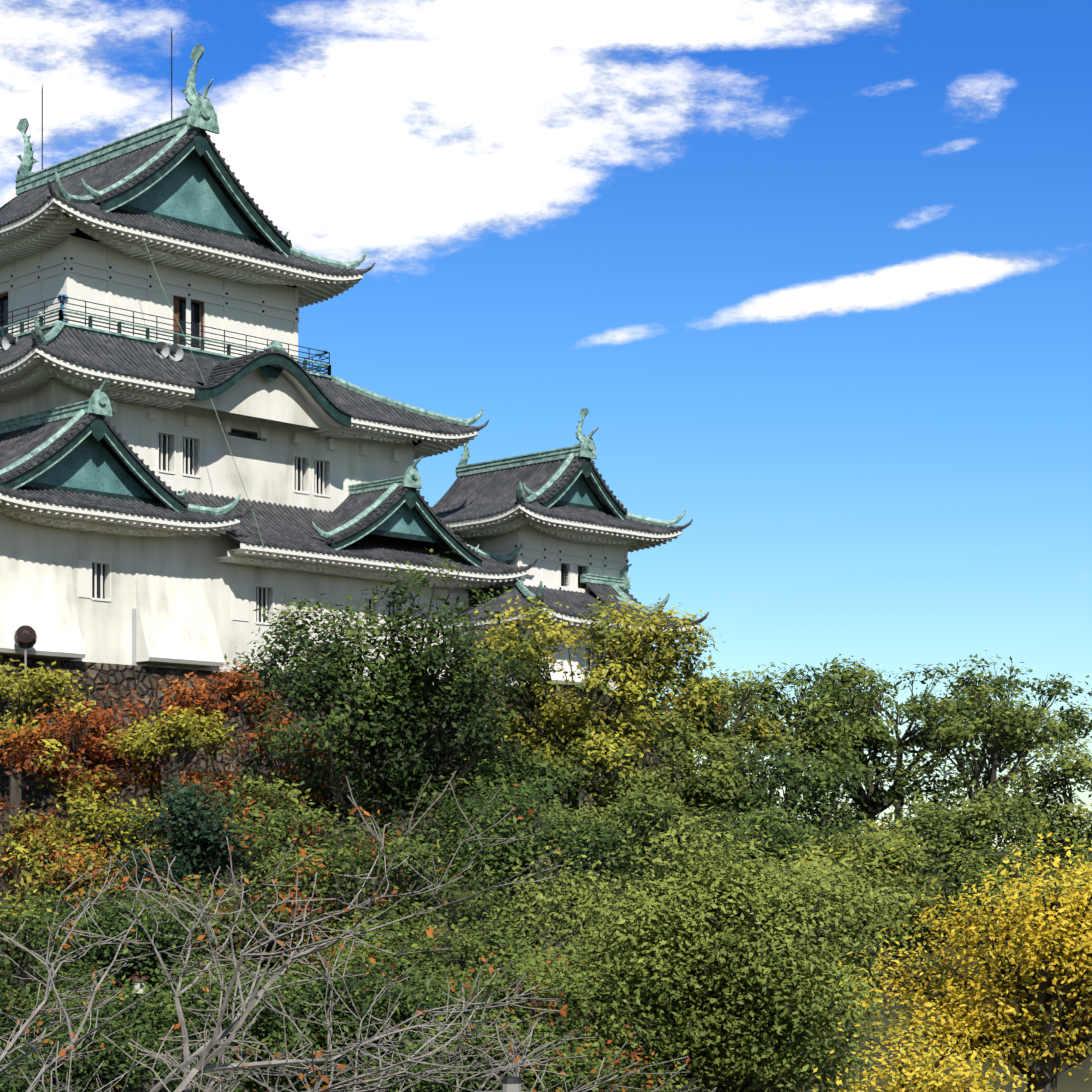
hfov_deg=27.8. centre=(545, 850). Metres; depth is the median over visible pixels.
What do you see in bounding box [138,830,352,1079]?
tree
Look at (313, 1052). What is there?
bare cherry tree
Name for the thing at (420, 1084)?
tree
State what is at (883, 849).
tree
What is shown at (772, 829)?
tree
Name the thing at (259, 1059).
tree
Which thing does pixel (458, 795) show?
tree
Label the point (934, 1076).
shrub
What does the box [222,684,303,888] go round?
red tree
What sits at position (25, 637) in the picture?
floodlights
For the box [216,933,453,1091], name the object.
tree
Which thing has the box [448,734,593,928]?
tree
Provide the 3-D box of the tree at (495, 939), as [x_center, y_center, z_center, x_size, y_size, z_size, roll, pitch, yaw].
[-1.601,4.569,59.197,4.402,7.761,5.174,0,0,44]
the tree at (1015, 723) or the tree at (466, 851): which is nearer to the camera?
the tree at (466, 851)
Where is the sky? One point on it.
(813, 278)
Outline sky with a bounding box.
[0,0,1091,850]
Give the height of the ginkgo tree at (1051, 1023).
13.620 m
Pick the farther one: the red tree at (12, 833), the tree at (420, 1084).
the red tree at (12, 833)
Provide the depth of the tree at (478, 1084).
44.89 m
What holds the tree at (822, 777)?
on the terrain
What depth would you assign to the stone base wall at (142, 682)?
103.80 m
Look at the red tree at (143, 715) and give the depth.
93.36 m
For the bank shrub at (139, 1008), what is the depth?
55.08 m
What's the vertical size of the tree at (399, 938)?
6.673 m
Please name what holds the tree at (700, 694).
on the terrain
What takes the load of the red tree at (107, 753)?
on the terrain
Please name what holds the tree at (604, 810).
on the terrain
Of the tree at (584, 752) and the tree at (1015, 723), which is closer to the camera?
the tree at (584, 752)
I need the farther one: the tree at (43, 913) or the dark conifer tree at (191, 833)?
the dark conifer tree at (191, 833)
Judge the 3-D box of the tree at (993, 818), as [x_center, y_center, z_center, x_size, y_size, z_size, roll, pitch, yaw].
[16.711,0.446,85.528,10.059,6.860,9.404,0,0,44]
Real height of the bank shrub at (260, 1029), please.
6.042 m
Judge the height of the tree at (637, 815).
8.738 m
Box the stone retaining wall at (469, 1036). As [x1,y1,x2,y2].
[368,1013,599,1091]
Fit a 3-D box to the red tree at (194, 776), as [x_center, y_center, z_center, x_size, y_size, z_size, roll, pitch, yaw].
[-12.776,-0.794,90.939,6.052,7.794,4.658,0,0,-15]
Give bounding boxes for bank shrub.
[0,948,135,1091]
[0,957,51,1055]
[67,947,247,1091]
[155,963,368,1091]
[269,943,469,1091]
[333,947,513,1083]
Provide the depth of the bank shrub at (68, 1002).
54.42 m
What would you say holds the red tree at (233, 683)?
on the terrain
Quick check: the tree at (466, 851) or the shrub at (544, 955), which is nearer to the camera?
the shrub at (544, 955)
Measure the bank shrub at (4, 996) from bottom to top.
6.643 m
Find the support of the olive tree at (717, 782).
on the terrain
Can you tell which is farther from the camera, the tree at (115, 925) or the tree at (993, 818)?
the tree at (993, 818)
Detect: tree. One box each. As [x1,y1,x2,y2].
[0,656,95,889]
[0,693,169,890]
[0,770,697,1091]
[0,792,86,924]
[0,831,155,961]
[0,856,252,1091]
[0,881,210,1025]
[0,884,154,1091]
[0,993,200,1091]
[17,773,195,946]
[19,693,175,898]
[31,867,248,1091]
[59,675,241,897]
[83,765,275,1010]
[96,928,716,1091]
[102,705,242,911]
[131,947,364,1091]
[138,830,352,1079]
[155,660,287,898]
[160,741,305,909]
[202,773,326,978]
[216,725,369,891]
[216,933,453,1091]
[221,797,464,975]
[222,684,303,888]
[224,549,549,928]
[230,717,337,901]
[281,905,437,1089]
[284,823,483,978]
[329,1017,491,1091]
[347,912,483,1089]
[388,765,543,947]
[391,997,626,1091]
[394,876,557,1063]
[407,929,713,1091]
[415,772,577,967]
[435,770,655,997]
[445,595,724,913]
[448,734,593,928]
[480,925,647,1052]
[481,797,945,1091]
[521,717,732,889]
[540,788,707,984]
[581,780,761,1024]
[591,703,790,867]
[624,799,824,954]
[641,664,769,853]
[653,669,788,859]
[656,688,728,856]
[666,691,891,853]
[710,654,866,824]
[720,742,947,926]
[757,813,987,1000]
[785,658,1000,836]
[801,659,1010,832]
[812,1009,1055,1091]
[825,822,1091,1091]
[846,774,1078,941]
[875,673,1091,868]
[939,827,1091,957]
[951,650,1091,855]
[989,737,1091,876]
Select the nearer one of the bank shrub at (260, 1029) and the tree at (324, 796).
the bank shrub at (260, 1029)
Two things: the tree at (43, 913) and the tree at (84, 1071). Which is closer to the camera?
the tree at (84, 1071)
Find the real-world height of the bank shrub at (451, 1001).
6.029 m
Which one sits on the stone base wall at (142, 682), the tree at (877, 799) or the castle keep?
the castle keep
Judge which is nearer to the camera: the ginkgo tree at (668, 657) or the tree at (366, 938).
the tree at (366, 938)
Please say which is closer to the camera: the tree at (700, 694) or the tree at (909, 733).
the tree at (700, 694)
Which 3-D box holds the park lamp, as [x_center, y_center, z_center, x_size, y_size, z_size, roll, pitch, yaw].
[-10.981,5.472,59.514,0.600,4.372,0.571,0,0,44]
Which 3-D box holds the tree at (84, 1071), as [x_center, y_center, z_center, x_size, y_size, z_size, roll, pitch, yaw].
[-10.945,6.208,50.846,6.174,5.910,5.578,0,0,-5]
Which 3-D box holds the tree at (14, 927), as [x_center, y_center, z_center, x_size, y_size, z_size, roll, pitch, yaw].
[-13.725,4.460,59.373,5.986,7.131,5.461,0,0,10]
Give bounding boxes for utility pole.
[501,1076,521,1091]
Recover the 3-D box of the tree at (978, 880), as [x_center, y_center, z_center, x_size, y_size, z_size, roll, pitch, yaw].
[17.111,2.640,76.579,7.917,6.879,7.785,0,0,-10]
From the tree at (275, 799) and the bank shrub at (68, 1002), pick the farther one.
the tree at (275, 799)
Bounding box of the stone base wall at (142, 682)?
[0,656,740,894]
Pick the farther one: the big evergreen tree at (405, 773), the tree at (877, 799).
the tree at (877, 799)
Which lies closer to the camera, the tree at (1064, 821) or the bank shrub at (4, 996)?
the bank shrub at (4, 996)
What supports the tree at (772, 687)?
on the terrain
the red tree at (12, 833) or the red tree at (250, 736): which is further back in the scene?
the red tree at (250, 736)
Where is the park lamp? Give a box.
[130,972,149,1091]
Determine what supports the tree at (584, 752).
on the terrain
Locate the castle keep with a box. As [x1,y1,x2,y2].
[0,28,708,689]
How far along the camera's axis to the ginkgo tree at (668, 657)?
90.81 m
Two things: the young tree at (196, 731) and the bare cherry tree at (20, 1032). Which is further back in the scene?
the young tree at (196, 731)
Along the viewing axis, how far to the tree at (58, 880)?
74.08 m
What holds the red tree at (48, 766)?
on the terrain
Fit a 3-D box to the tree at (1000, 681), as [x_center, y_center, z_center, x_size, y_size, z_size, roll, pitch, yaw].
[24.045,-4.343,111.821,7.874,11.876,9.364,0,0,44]
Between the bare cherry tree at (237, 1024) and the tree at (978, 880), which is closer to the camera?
the bare cherry tree at (237, 1024)
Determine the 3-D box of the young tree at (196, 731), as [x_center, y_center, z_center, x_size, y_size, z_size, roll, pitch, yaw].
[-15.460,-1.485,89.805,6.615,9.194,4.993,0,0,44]
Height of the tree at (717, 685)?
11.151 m
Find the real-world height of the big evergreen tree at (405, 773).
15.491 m
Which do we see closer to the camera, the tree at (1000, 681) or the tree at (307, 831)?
the tree at (307, 831)
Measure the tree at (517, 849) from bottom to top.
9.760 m
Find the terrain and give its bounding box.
[0,851,1091,1091]
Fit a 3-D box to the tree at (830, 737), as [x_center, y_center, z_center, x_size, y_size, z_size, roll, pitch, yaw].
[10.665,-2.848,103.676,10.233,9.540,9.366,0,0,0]
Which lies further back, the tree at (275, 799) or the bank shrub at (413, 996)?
the tree at (275, 799)
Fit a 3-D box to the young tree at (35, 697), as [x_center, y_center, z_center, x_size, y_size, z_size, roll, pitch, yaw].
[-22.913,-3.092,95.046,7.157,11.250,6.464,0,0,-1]
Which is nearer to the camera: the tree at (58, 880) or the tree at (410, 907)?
the tree at (410, 907)
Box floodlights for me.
[14,625,36,756]
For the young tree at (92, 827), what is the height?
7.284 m
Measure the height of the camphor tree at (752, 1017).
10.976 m

